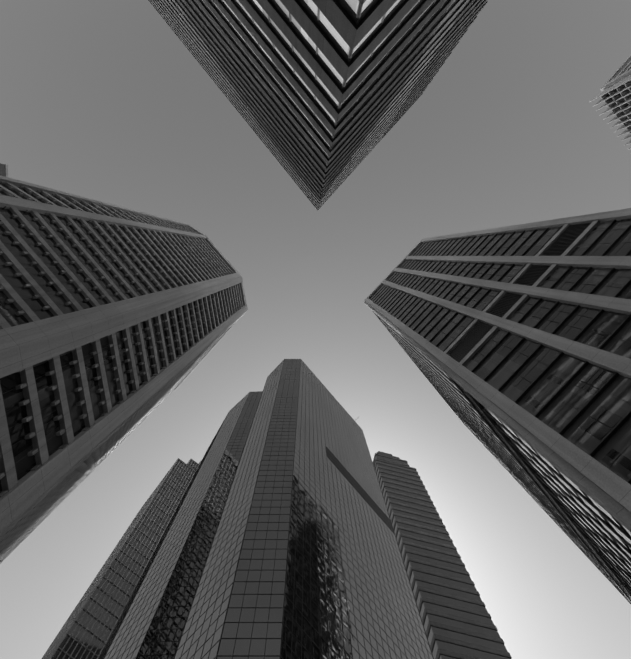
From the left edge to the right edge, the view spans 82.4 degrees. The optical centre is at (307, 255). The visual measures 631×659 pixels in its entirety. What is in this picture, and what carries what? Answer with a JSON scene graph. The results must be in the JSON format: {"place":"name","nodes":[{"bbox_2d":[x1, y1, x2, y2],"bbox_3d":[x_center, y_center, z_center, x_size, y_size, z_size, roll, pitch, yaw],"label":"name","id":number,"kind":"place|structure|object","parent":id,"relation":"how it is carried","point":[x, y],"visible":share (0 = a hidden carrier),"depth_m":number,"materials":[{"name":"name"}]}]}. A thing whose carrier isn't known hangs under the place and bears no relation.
{"place":"outdoors","nodes":[
{"label":"outdoors","id":0,"kind":"place"},
{"bbox_2d":[0,0,630,658],"label":"sky","id":1,"kind":"structure","parent":0,"point":[101,100],"materials":[{"name":"grey"}]},
{"label":"ground","id":2,"kind":"structure","parent":0,"visible":0},
{"bbox_2d":[0,163,7,176],"bbox_3d":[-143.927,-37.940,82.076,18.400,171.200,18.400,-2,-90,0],"label":"building","id":3,"kind":"structure","parent":2,"relation":"on","point":[3,169],"depth_m":165.91,"materials":[{"name":"grey concrete"}]},
{"bbox_2d":[42,458,201,658],"bbox_3d":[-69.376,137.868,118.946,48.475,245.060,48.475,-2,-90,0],"label":"stepped tower","id":4,"kind":"structure","parent":2,"relation":"on","point":[87,628],"depth_m":133.35,"materials":[{"name":"black metal"}]},
{"bbox_2d":[0,175,247,562],"bbox_3d":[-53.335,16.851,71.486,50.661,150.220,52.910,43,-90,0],"label":"skyscraper","id":5,"kind":"structure","parent":2,"relation":"on","point":[117,323],"depth_m":49.99,"materials":[{"name":"grey concrete"}]},
{"bbox_2d":[99,359,433,658],"bbox_3d":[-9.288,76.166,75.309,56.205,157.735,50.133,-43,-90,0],"label":"skyscraper","id":6,"kind":"structure","parent":2,"relation":"on","point":[278,540],"depth_m":62.79,"materials":[{"name":"grey glass"}]},
{"bbox_2d":[148,0,487,209],"bbox_3d":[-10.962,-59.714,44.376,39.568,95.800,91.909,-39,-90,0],"label":"skyscraper","id":7,"kind":"structure","parent":2,"relation":"on","point":[322,96],"depth_m":38.27,"materials":[{"name":"grey glass"}]},
{"bbox_2d":[373,451,511,658],"bbox_3d":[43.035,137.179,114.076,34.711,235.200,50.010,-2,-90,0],"label":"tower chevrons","id":8,"kind":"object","parent":2,"relation":"on","point":[457,621],"visible":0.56,"depth_m":129.91,"materials":[{"name":"grey glass"}]},
{"bbox_2d":[364,208,630,603],"bbox_3d":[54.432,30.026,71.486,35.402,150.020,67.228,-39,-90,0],"label":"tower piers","id":9,"kind":"structure","parent":2,"relation":"on","point":[514,342],"depth_m":51.32,"materials":[{"name":"black metal"}]},
{"bbox_2d":[590,55,630,149],"bbox_3d":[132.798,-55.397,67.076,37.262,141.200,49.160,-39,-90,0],"label":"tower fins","id":10,"kind":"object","parent":2,"relation":"on","point":[615,94],"visible":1,"depth_m":131.33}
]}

